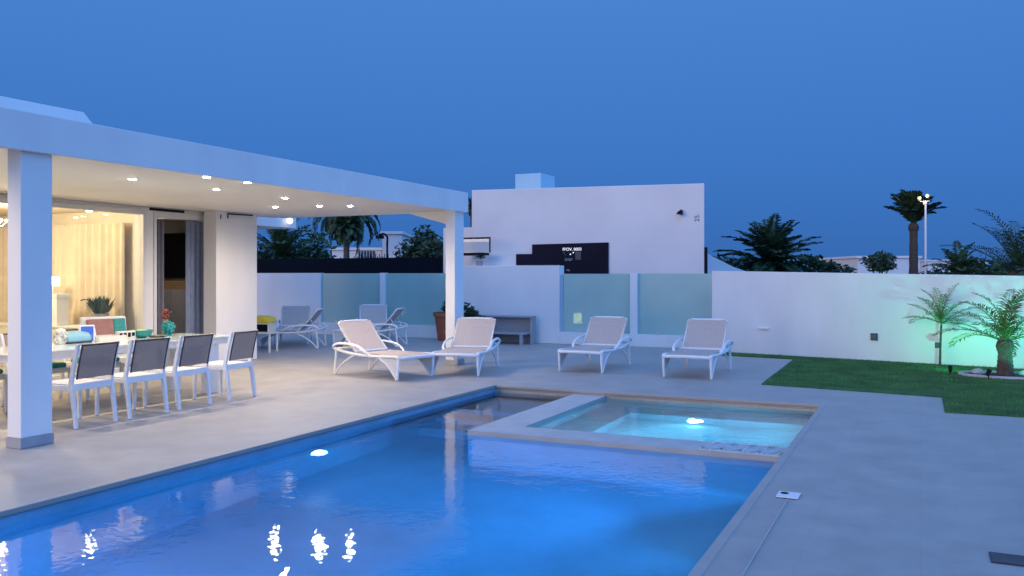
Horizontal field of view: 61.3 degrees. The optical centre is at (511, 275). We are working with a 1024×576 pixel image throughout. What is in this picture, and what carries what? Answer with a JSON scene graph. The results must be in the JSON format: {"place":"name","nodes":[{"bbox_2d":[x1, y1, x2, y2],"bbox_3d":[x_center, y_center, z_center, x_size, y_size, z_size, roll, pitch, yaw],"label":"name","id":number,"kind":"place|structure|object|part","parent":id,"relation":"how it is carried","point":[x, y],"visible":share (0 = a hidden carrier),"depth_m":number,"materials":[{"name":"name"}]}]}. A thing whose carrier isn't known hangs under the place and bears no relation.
{"place":"outdoors","nodes":[
{"label":"outdoors","id":0,"kind":"place"},
{"bbox_2d":[330,248,381,257],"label":"white house","id":1,"kind":"structure","parent":0,"point":[339,252],"depth_m":47.00,"materials":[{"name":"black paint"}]},
{"bbox_2d":[380,231,417,257],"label":"white house","id":2,"kind":"structure","parent":0,"point":[395,238],"depth_m":44.00,"materials":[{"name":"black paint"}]},
{"bbox_2d":[466,196,471,226],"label":"hidden palm","id":3,"kind":"object","parent":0,"point":[470,206],"visible":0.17,"depth_m":35.89,"materials":[{"name":"green plant"}]},
{"bbox_2d":[474,252,485,265],"bbox_3d":[-0.982,-0.521,26.525,0.382,0.421,0.376,0,0,25],"label":"balcony plant","id":4,"kind":"object","parent":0,"point":[479,263],"visible":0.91,"depth_m":26.45,"materials":[{"name":"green plant"}]},
{"bbox_2d":[0,334,1023,575],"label":"deck","id":5,"kind":"structure","parent":0,"point":[883,484],"depth_m":8.09,"materials":[{"name":"tile"}]},
{"bbox_2d":[0,373,7,412],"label":"dining chair","id":6,"kind":"object","parent":5,"relation":"on","point":[4,376],"visible":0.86,"depth_m":9.76,"materials":[{"name":"white metal"}]},
{"bbox_2d":[0,333,70,405],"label":"dining chair","id":7,"kind":"object","parent":5,"relation":"on","point":[4,340],"visible":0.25,"depth_m":10.29,"materials":[{"name":"grey fabric"}]},
{"bbox_2d":[52,362,65,367],"bbox_3d":[-5.659,1.073,10.363,0.400,0.055,0.420,0,0,25],"label":"seat cushion","id":8,"kind":"object","parent":7,"relation":"on","point":[58,364],"visible":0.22,"depth_m":10.38,"materials":[{"name":"teal fabric"}]},
{"bbox_2d":[52,341,119,428],"bbox_3d":[-4.522,1.118,9.045,0.643,0.860,0.526,0,0,23],"label":"dining chair","id":9,"kind":"object","parent":5,"relation":"on","point":[97,359],"visible":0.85,"depth_m":8.92,"materials":[{"name":"white plastic"}]},
{"bbox_2d":[58,329,123,400],"bbox_3d":[-5.426,1.118,11.095,0.643,0.860,0.526,0,0,28],"label":"dining chair","id":10,"kind":"object","parent":5,"relation":"on","point":[120,364],"visible":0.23,"depth_m":11.08,"materials":[{"name":"grey fabric"}]},
{"bbox_2d":[80,316,142,387],"bbox_3d":[-5.694,1.070,12.342,0.709,0.962,0.640,0,0,39],"label":"armchair","id":11,"kind":"object","parent":5,"relation":"on","point":[105,325],"visible":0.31,"depth_m":12.44,"materials":[{"name":"white fabric"}]},
{"bbox_2d":[0,333,233,393],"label":"dining table","id":12,"kind":"object","parent":5,"relation":"on","point":[62,351],"visible":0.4,"depth_m":11.38,"materials":[{"name":"white glass"}]},
{"bbox_2d":[53,328,67,343],"bbox_3d":[-5.295,0.705,10.139,0.170,0.185,0.170,0,0,25],"label":"patterned jar","id":13,"kind":"object","parent":12,"relation":"on","point":[60,335],"visible":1,"depth_m":10.08,"materials":[{"name":"ceramic"}]},
{"bbox_2d":[66,331,91,343],"bbox_3d":[-5.218,0.727,10.302,0.220,0.140,0.320,0,0,25],"label":"bread basket","id":14,"kind":"object","parent":12,"relation":"on","point":[74,337],"visible":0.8,"depth_m":10.26,"materials":[{"name":"blue fabric"}]},
{"bbox_2d":[78,325,94,341],"bbox_3d":[-5.135,0.695,10.426,0.170,0.205,0.074,0,0,-40],"label":"picture frame","id":15,"kind":"object","parent":12,"relation":"on","point":[90,329],"visible":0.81,"depth_m":10.41,"materials":[{"name":"white plastic"}]},
{"bbox_2d":[95,334,126,341],"bbox_3d":[-5.031,0.767,10.697,0.260,0.060,0.400,0,0,25],"label":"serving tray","id":16,"kind":"object","parent":12,"relation":"on","point":[108,337],"visible":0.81,"depth_m":10.66,"materials":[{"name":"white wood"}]},
{"bbox_2d":[115,330,135,338],"bbox_3d":[-4.891,0.747,10.941,0.064,0.100,0.260,0,0,25],"label":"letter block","id":17,"kind":"object","parent":12,"relation":"on","point":[131,334],"depth_m":10.94,"materials":[{"name":"white"}]},
{"bbox_2d":[130,329,153,337],"bbox_3d":[-4.798,0.745,11.191,0.290,0.105,0.290,0,0,25],"label":"teal bowl","id":18,"kind":"object","parent":12,"relation":"on","point":[142,333],"visible":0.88,"depth_m":11.11,"materials":[{"name":"ceramic"}]},
{"bbox_2d":[149,335,166,336],"bbox_3d":[-4.656,0.787,11.326,0.260,0.020,0.260,0,0,25],"label":"plate","id":19,"kind":"object","parent":12,"relation":"on","point":[157,335],"visible":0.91,"depth_m":11.32,"materials":[{"name":"white ceramic"}]},
{"bbox_2d":[161,309,171,334],"bbox_3d":[-4.703,0.618,11.718,0.129,0.358,0.125,0,0,25],"label":"ornament","id":20,"kind":"object","parent":12,"relation":"on","point":[165,315],"visible":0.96,"depth_m":11.69,"materials":[{"name":"red plant"}]},
{"bbox_2d":[161,321,175,335],"bbox_3d":[-4.598,0.696,11.559,0.187,0.203,0.194,0,0,-28],"label":"vase","id":21,"kind":"object","parent":12,"relation":"on","point":[167,328],"visible":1,"depth_m":11.51,"materials":[{"name":"teal ceramic"}]},
{"bbox_2d":[95,337,170,418],"bbox_3d":[-4.227,1.118,9.669,0.643,0.860,0.526,0,0,27],"label":"dining chair","id":22,"kind":"object","parent":5,"relation":"on","point":[150,354],"visible":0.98,"depth_m":9.55,"materials":[{"name":"grey fabric"}]},
{"bbox_2d":[0,96,295,386],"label":"house","id":23,"kind":"structure","parent":5,"relation":"on","point":[230,271],"depth_m":15.23,"materials":[{"name":"paint"}]},
{"bbox_2d":[0,322,118,370],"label":"sofa","id":24,"kind":"object","parent":23,"relation":"on","point":[3,327],"depth_m":14.24,"materials":[{"name":"white wood"}]},
{"bbox_2d":[52,276,59,293],"bbox_3d":[-7.766,0.413,14.599,0.230,0.810,0.230,0,0,25],"label":"table lamp","id":25,"kind":"object","parent":24,"relation":"on","point":[55,280],"visible":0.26,"depth_m":14.54,"materials":[{"name":"white plastic"}]},
{"bbox_2d":[52,294,70,325],"bbox_3d":[-7.564,0.558,14.393,0.280,0.520,0.260,0,0,25],"label":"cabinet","id":26,"kind":"object","parent":24,"relation":"on","point":[60,309],"visible":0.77,"depth_m":14.29,"materials":[{"name":"white wood"}]},
{"bbox_2d":[80,295,115,316],"bbox_3d":[-6.783,0.563,14.237,0.580,0.510,0.648,0,0,-29],"label":"potted plant","id":27,"kind":"object","parent":24,"relation":"on","point":[100,306],"visible":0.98,"depth_m":14.08,"materials":[{"name":"green plant"}]},
{"bbox_2d":[0,223,124,323],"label":"curtain","id":28,"kind":"object","parent":23,"relation":"hanging from","point":[88,260],"visible":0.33,"depth_m":14.90,"materials":[{"name":"beige fabric"}]},
{"bbox_2d":[0,198,146,386],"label":"window","id":29,"kind":"structure","parent":23,"relation":"in","point":[141,214],"depth_m":14.25,"materials":[{"name":"white glass"}]},
{"bbox_2d":[157,220,163,334],"bbox_3d":[-6.208,0.260,14.992,0.077,2.480,0.367,0,0,39],"label":"curtain","id":30,"kind":"object","parent":23,"relation":"hanging from","point":[160,265],"visible":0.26,"depth_m":15.10,"materials":[{"name":"fabric"}]},
{"bbox_2d":[164,233,184,277],"bbox_3d":[-6.529,-0.400,16.725,0.720,0.860,0.052,0,0,25],"label":"wall screen","id":31,"kind":"object","parent":23,"relation":"attached to","point":[174,255],"depth_m":16.69,"materials":[{"name":"black paint"}]},
{"bbox_2d":[164,281,184,333],"bbox_3d":[-6.550,0.785,16.505,1.550,1.370,0.435,0,0,25],"label":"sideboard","id":32,"kind":"object","parent":23,"relation":"attached to","point":[174,297],"visible":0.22,"depth_m":16.14,"materials":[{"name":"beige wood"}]},
{"bbox_3d":[-6.622,0.840,16.306,0.490,1.180,0.014,0,0,25],"label":"door","id":33,"kind":"part","parent":32,"relation":"part of","materials":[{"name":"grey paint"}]},
{"bbox_3d":[-6.174,0.840,16.094,0.480,1.180,0.014,0,0,25],"label":"door","id":34,"kind":"part","parent":32,"relation":"part of","materials":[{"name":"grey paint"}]},
{"bbox_2d":[185,221,203,333],"bbox_3d":[-5.686,0.260,15.519,0.068,2.480,0.405,0,0,33],"label":"curtain","id":35,"kind":"object","parent":23,"relation":"hanging from","point":[194,277],"visible":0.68,"depth_m":15.48,"materials":[{"name":"grey fabric"}]},
{"bbox_2d":[286,218,292,223],"bbox_3d":[-4.817,-1.196,18.719,0.139,0.140,0.155,0,0,-27],"label":"globe lamp","id":36,"kind":"object","parent":23,"relation":"attached to","point":[289,220],"visible":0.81,"depth_m":18.66,"materials":[{"name":"white glass"}]},
{"bbox_2d":[143,333,213,410],"bbox_3d":[-3.944,1.118,10.268,0.643,0.860,0.526,0,0,24],"label":"dining chair","id":37,"kind":"object","parent":5,"relation":"on","point":[196,349],"visible":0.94,"depth_m":10.14,"materials":[{"name":"grey fabric"}]},
{"bbox_2d":[192,329,257,401],"bbox_3d":[-3.615,1.118,10.963,0.643,0.860,0.526,0,0,20],"label":"dining chair","id":38,"kind":"object","parent":5,"relation":"on","point":[243,345],"visible":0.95,"depth_m":10.82,"materials":[{"name":"white metal"}]},
{"bbox_2d":[0,107,467,448],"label":"terrace canopy","id":39,"kind":"object","parent":5,"relation":"on","point":[45,160],"visible":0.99,"depth_m":9.34,"materials":[{"name":"paint"}]},
{"bbox_2d":[257,332,278,352],"bbox_3d":[-5.121,1.347,17.595,0.600,0.405,0.498,0,0,5],"label":"side table","id":40,"kind":"object","parent":5,"relation":"on","point":[269,342],"visible":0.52,"depth_m":17.36,"materials":[{"name":"white plastic"}]},
{"bbox_2d":[257,315,276,332],"bbox_3d":[-5.121,0.979,17.596,0.532,0.330,0.420,0,0,5],"label":"cooler box","id":41,"kind":"object","parent":40,"relation":"on","point":[266,324],"visible":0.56,"depth_m":17.39,"materials":[{"name":"plastic"}]},
{"bbox_2d":[257,308,326,348],"bbox_3d":[-4.866,1.125,18.761,1.534,0.846,0.838,0,0,1],"label":"sun lounger","id":42,"kind":"object","parent":5,"relation":"on","point":[263,338],"visible":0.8,"depth_m":18.54,"materials":[{"name":"white plastic"}]},
{"bbox_2d":[274,305,313,344],"bbox_3d":[-5.072,1.125,20.104,0.838,0.846,1.534,0,0,-10],"label":"sun lounger","id":43,"kind":"object","parent":5,"relation":"on","point":[291,315],"visible":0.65,"depth_m":20.61,"materials":[{"name":"white plastic"}]},
{"bbox_2d":[257,273,445,337],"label":"boundary wall","id":44,"kind":"structure","parent":5,"relation":"on","point":[420,298],"depth_m":22.60,"materials":[{"name":"teal glass"}]},
{"bbox_2d":[332,308,407,346],"bbox_3d":[-3.160,1.125,19.203,1.534,0.846,0.838,0,0,9],"label":"sun lounger","id":45,"kind":"object","parent":5,"relation":"on","point":[338,335],"visible":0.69,"depth_m":18.95,"materials":[{"name":"white plastic"}]},
{"bbox_2d":[356,304,390,340],"bbox_3d":[-3.335,1.125,20.809,0.838,0.846,1.534,0,0,-10],"label":"sun lounger","id":46,"kind":"object","parent":5,"relation":"on","point":[375,313],"visible":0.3,"depth_m":21.35,"materials":[{"name":"white plastic"}]},
{"bbox_2d":[332,319,434,380],"bbox_3d":[-1.991,1.125,13.437,1.534,0.846,0.838,0,0,39],"label":"sun lounger","id":47,"kind":"object","parent":5,"relation":"on","point":[362,338],"visible":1,"depth_m":13.55,"materials":[{"name":"white plastic"}]},
{"bbox_2d":[0,388,816,526],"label":"pool basin","id":48,"kind":"object","parent":5,"relation":"in","point":[43,510],"visible":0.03,"depth_m":8.34,"materials":[{"name":"tile"}]},
{"bbox_2d":[0,392,775,575],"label":"water","id":49,"kind":"structure","parent":48,"relation":"in","point":[439,491],"depth_m":6.00,"materials":[{"name":"blue liquid"}]},
{"bbox_2d":[0,384,826,575],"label":"pool coping","id":50,"kind":"object","parent":48,"relation":"on","point":[710,554],"visible":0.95,"depth_m":7.44,"materials":[{"name":"stone"}]},
{"bbox_2d":[468,394,781,461],"bbox_3d":[1.635,2.301,9.696,3.188,1.392,3.068,0,0,25],"label":"ledge","id":51,"kind":"object","parent":48,"relation":"in","point":[520,425],"visible":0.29,"depth_m":8.75,"materials":[{"name":"stone"}]},
{"bbox_2d":[533,398,813,446],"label":"spa water","id":52,"kind":"structure","parent":51,"relation":"in","point":[743,425],"depth_m":9.73,"materials":[{"name":"blue liquid"}]},
{"bbox_2d":[699,441,786,456],"bbox_3d":[2.165,1.598,7.997,0.791,0.014,0.426,0,0,25],"label":"overflow grate","id":53,"kind":"object","parent":51,"relation":"on","point":[763,450],"visible":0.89,"depth_m":7.97,"materials":[{"name":"plastic"}]},
{"bbox_2d":[433,301,464,340],"bbox_3d":[-1.538,1.055,20.771,0.730,0.988,0.680,0,0,-33],"label":"terracotta pot","id":54,"kind":"object","parent":5,"relation":"on","point":[440,319],"visible":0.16,"depth_m":20.54,"materials":[{"name":"ceramic"}]},
{"bbox_2d":[431,317,500,375],"bbox_3d":[-0.741,1.125,14.035,0.838,0.846,1.534,0,0,11],"label":"sun lounger","id":55,"kind":"object","parent":5,"relation":"on","point":[472,337],"visible":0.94,"depth_m":14.43,"materials":[{"name":"white plastic"}]},
{"bbox_2d":[464,302,484,316],"bbox_3d":[-0.863,1.068,19.537,0.571,0.962,0.432,0,0,25],"label":"leafy shrub","id":56,"kind":"object","parent":5,"relation":"on","point":[470,312],"visible":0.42,"depth_m":19.52,"materials":[{"name":"green plant"}]},
{"bbox_2d":[445,315,535,344],"bbox_3d":[-0.509,1.232,20.017,2.105,0.634,0.560,0,0,25],"label":"bench","id":57,"kind":"object","parent":5,"relation":"on","point":[515,328],"visible":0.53,"depth_m":19.94,"materials":[{"name":"grey wood"}]},
{"bbox_2d":[464,266,563,343],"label":"garden wall","id":58,"kind":"structure","parent":5,"relation":"on","point":[516,290],"depth_m":20.14,"materials":[{"name":"white paint"}]},
{"bbox_2d":[557,316,631,373],"bbox_3d":[1.391,1.125,14.455,0.838,0.846,1.534,0,0,25],"label":"sun lounger","id":59,"kind":"object","parent":5,"relation":"on","point":[604,338],"visible":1,"depth_m":14.79,"materials":[{"name":"white plastic"}]},
{"bbox_2d":[559,273,711,347],"bbox_3d":[2.781,0.740,19.065,3.645,1.619,0.250,0,0,25],"label":"glass screen","id":60,"kind":"object","parent":5,"relation":"on","point":[657,310],"visible":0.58,"depth_m":18.99,"materials":[{"name":"blue"}]},
{"bbox_2d":[662,318,733,379],"bbox_3d":[2.938,1.125,13.657,0.838,0.846,1.534,0,0,25],"label":"sun lounger","id":61,"kind":"object","parent":5,"relation":"on","point":[704,338],"visible":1,"depth_m":14.00,"materials":[{"name":"white plastic"}]},
{"bbox_2d":[741,499,787,575],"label":"drain channel","id":62,"kind":"object","parent":5,"relation":"on","point":[764,538],"visible":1,"depth_m":5.06,"materials":[{"name":"metal"}]},
{"bbox_2d":[776,491,800,498],"bbox_3d":[1.946,1.540,6.082,0.150,0.008,0.170,0,0,25],"label":"skimmer lid","id":63,"kind":"object","parent":5,"relation":"on","point":[786,494],"visible":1,"depth_m":6.08,"materials":[{"name":"white plastic"}]},
{"bbox_2d":[712,271,1023,368],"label":"lawn wall","id":64,"kind":"structure","parent":5,"relation":"on","point":[828,315],"depth_m":15.83,"materials":[{"name":"white paint"}]},
{"bbox_2d":[871,333,877,340],"bbox_3d":[6.563,1.103,15.660,0.120,0.130,0.034,0,0,38],"label":"wall socket","id":65,"kind":"object","parent":64,"relation":"attached to","point":[874,336],"depth_m":15.64,"materials":[{"name":"grey"}]},
{"bbox_2d":[989,551,1023,565],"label":"floor drain","id":66,"kind":"object","parent":5,"relation":"on","point":[1006,558],"visible":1,"depth_m":4.70,"materials":[{"name":"metal"}]},
{"bbox_2d":[0,0,1023,271],"label":"sky","id":67,"kind":"structure","parent":0,"point":[813,113],"materials":[{"name":"blue"}]},
{"bbox_2d":[812,256,921,273],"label":"white house","id":68,"kind":"structure","parent":0,"point":[902,262],"depth_m":52.00,"materials":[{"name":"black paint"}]},
{"bbox_2d":[721,352,1023,417],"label":"lawn","id":69,"kind":"structure","parent":0,"point":[960,393],"depth_m":12.52,"materials":[{"name":"green plant"}]},
{"bbox_2d":[902,283,986,366],"bbox_3d":[7.314,0.820,14.629,1.181,1.427,1.344,0,0,-7],"label":"slender palm","id":70,"kind":"object","parent":69,"relation":"on","point":[940,315],"visible":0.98,"depth_m":14.57,"materials":[{"name":"green plant"}]},
{"bbox_2d":[933,342,939,347],"bbox_3d":[7.172,1.169,14.606,0.115,0.090,0.080,0,0,25],"label":"stem lamp","id":71,"kind":"object","parent":70,"relation":"attached to","point":[936,344],"visible":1,"depth_m":14.57,"materials":[{"name":"grey metal"}]},
{"bbox_2d":[986,369,991,378],"bbox_3d":[7.129,1.461,12.914,0.068,0.146,0.100,0,0,42],"label":"garden spotlight","id":72,"kind":"object","parent":69,"relation":"on","point":[988,371],"visible":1,"depth_m":12.90,"materials":[{"name":"black paint"}]},
{"bbox_2d":[957,370,1023,379],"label":"planting ring","id":73,"kind":"object","parent":69,"relation":"on","point":[993,375],"visible":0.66,"depth_m":13.09,"materials":[{"name":"stone"}]},
{"bbox_2d":[931,289,1023,375],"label":"garden palm","id":74,"kind":"object","parent":73,"relation":"on","point":[1005,346],"visible":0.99,"depth_m":13.13,"materials":[{"name":"green plant"}]},
{"bbox_2d":[972,368,985,373],"bbox_3d":[7.234,1.491,13.400,0.201,0.141,0.184,0,0,-9],"label":"rock","id":75,"kind":"object","parent":73,"relation":"on","point":[977,371],"visible":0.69,"depth_m":13.35,"materials":[{"name":"stone"}]},
{"bbox_2d":[920,260,987,273],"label":"white house","id":76,"kind":"structure","parent":0,"point":[929,268],"depth_m":70.00,"materials":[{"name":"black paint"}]},
{"label":"ground","id":77,"kind":"structure","parent":0,"visible":0},
{"bbox_2d":[257,241,274,258],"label":"green tree","id":78,"kind":"object","parent":77,"relation":"on","point":[264,254],"visible":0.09,"depth_m":26.98,"materials":[{"name":"green plant"}]},
{"bbox_2d":[257,218,321,258],"bbox_3d":[-7.733,-0.234,28.953,3.008,3.668,3.073,0,0,25],"label":"feather palm","id":79,"kind":"object","parent":77,"relation":"on","point":[282,247],"visible":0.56,"depth_m":28.69,"materials":[{"name":"green plant"}]},
{"bbox_2d":[284,226,340,258],"bbox_3d":[-7.087,-0.066,30.069,2.430,3.353,1.896,0,0,-16],"label":"green tree","id":80,"kind":"object","parent":77,"relation":"on","point":[322,254],"visible":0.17,"depth_m":29.87,"materials":[{"name":"green plant"}]},
{"bbox_2d":[308,215,380,256],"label":"weeping palm","id":81,"kind":"object","parent":77,"relation":"on","point":[330,227],"visible":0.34,"depth_m":40.63,"materials":[{"name":"green plant"}]},
{"bbox_2d":[328,216,362,257],"bbox_3d":[-7.629,-0.646,40.028,1.636,4.491,1.563,0,0,25],"label":"roof palm","id":82,"kind":"object","parent":77,"relation":"on","point":[346,235],"visible":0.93,"depth_m":39.75,"materials":[{"name":"green plant"}]},
{"bbox_2d":[257,257,442,272],"bbox_3d":[-5.648,0.520,25.170,8.325,2.060,0.085,0,0,25],"label":"screen fence","id":83,"kind":"object","parent":77,"relation":"on","point":[383,265],"visible":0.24,"depth_m":24.59,"materials":[{"name":"black paint"}]},
{"bbox_2d":[376,233,387,257],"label":"street lamp","id":84,"kind":"object","parent":77,"relation":"on","point":[381,235],"visible":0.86,"depth_m":41.97,"materials":[{"name":"black metal"}]},
{"bbox_2d":[394,224,442,257],"bbox_3d":[-3.086,-0.133,30.954,2.369,3.489,1.768,0,0,25],"label":"green tree","id":85,"kind":"object","parent":77,"relation":"on","point":[431,245],"visible":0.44,"depth_m":30.71,"materials":[{"name":"green plant"}]},
{"bbox_2d":[443,173,707,273],"bbox_3d":[2.868,-0.890,28.647,8.600,4.980,7.750,0,0,25],"label":"villa","id":86,"kind":"object","parent":77,"relation":"on","point":[535,219],"visible":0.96,"depth_m":25.43,"materials":[{"name":"white paint"}]},
{"bbox_2d":[464,237,490,255],"bbox_3d":[-1.211,-0.903,26.538,1.417,0.545,0.450,0,0,25],"label":"balcony rail","id":87,"kind":"object","parent":86,"relation":"attached to","point":[476,254],"visible":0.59,"depth_m":26.24,"materials":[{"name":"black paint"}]},
{"bbox_2d":[516,242,608,273],"bbox_3d":[1.464,-0.490,25.802,2.957,0.980,0.090,0,0,25],"label":"window","id":88,"kind":"structure","parent":86,"relation":"in","point":[576,258],"depth_m":25.63,"materials":[{"name":"black glass"}]},
{"bbox_2d":[708,254,743,273],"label":"sloping wall","id":89,"kind":"structure","parent":77,"relation":"on","point":[715,264],"depth_m":29.00,"materials":[{"name":"white paint"}]},
{"bbox_2d":[713,251,753,270],"bbox_3d":[9.240,0.286,35.962,3.674,2.673,2.450,0,0,25],"label":"hedge bush","id":90,"kind":"object","parent":77,"relation":"on","point":[730,259],"visible":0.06,"depth_m":35.73,"materials":[{"name":"green plant"}]},
{"bbox_2d":[713,213,822,272],"bbox_3d":[9.550,-0.274,32.093,3.990,3.936,4.130,0,0,25],"label":"date palm","id":91,"kind":"object","parent":77,"relation":"on","point":[768,242],"visible":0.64,"depth_m":31.48,"materials":[{"name":"green plant"}]},
{"bbox_2d":[785,254,857,272],"bbox_3d":[11.534,0.373,34.047,3.897,2.503,2.468,0,0,25],"label":"hedge bush","id":92,"kind":"object","parent":77,"relation":"on","point":[824,266],"visible":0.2,"depth_m":33.27,"materials":[{"name":"green plant"}]},
{"bbox_2d":[858,250,897,273],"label":"round tree","id":93,"kind":"object","parent":77,"relation":"on","point":[880,262],"visible":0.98,"depth_m":45.58,"materials":[{"name":"green plant"}]},
{"bbox_2d":[883,189,946,273],"bbox_3d":[15.819,-0.903,33.896,2.327,5.006,2.384,0,0,25],"label":"fan palm","id":94,"kind":"object","parent":77,"relation":"on","point":[911,209],"visible":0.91,"depth_m":33.81,"materials":[{"name":"green plant"}]},
{"bbox_2d":[917,194,929,273],"bbox_3d":[14.777,-0.665,31.030,0.410,4.530,0.150,0,0,25],"label":"street lamp","id":95,"kind":"object","parent":77,"relation":"on","point":[925,231],"visible":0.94,"depth_m":30.97,"materials":[{"name":"white metal"}]},
{"bbox_2d":[908,266,951,274],"bbox_3d":[16.002,0.610,33.097,2.651,2.028,1.985,0,0,25],"label":"hedge bush","id":96,"kind":"object","parent":77,"relation":"on","point":[929,272],"visible":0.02,"depth_m":32.65,"materials":[{"name":"green plant"}]},
{"bbox_2d":[920,240,999,274],"bbox_3d":[15.510,0.191,30.026,2.173,2.818,2.250,0,0,-29],"label":"palm","id":97,"kind":"object","parent":77,"relation":"on","point":[959,268],"visible":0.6,"depth_m":29.80,"materials":[{"name":"green plant"}]},
{"bbox_2d":[936,255,1009,275],"bbox_3d":[17.051,0.421,30.954,3.464,2.402,1.998,0,0,25],"label":"hedge bush","id":98,"kind":"object","parent":77,"relation":"on","point":[1006,273],"visible":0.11,"depth_m":30.92,"materials":[{"name":"green plant"}]},
{"bbox_2d":[940,209,1023,275],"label":"feather palm","id":99,"kind":"object","parent":77,"relation":"on","point":[1015,266],"visible":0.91,"depth_m":23.90,"materials":[{"name":"green plant"}]}
]}

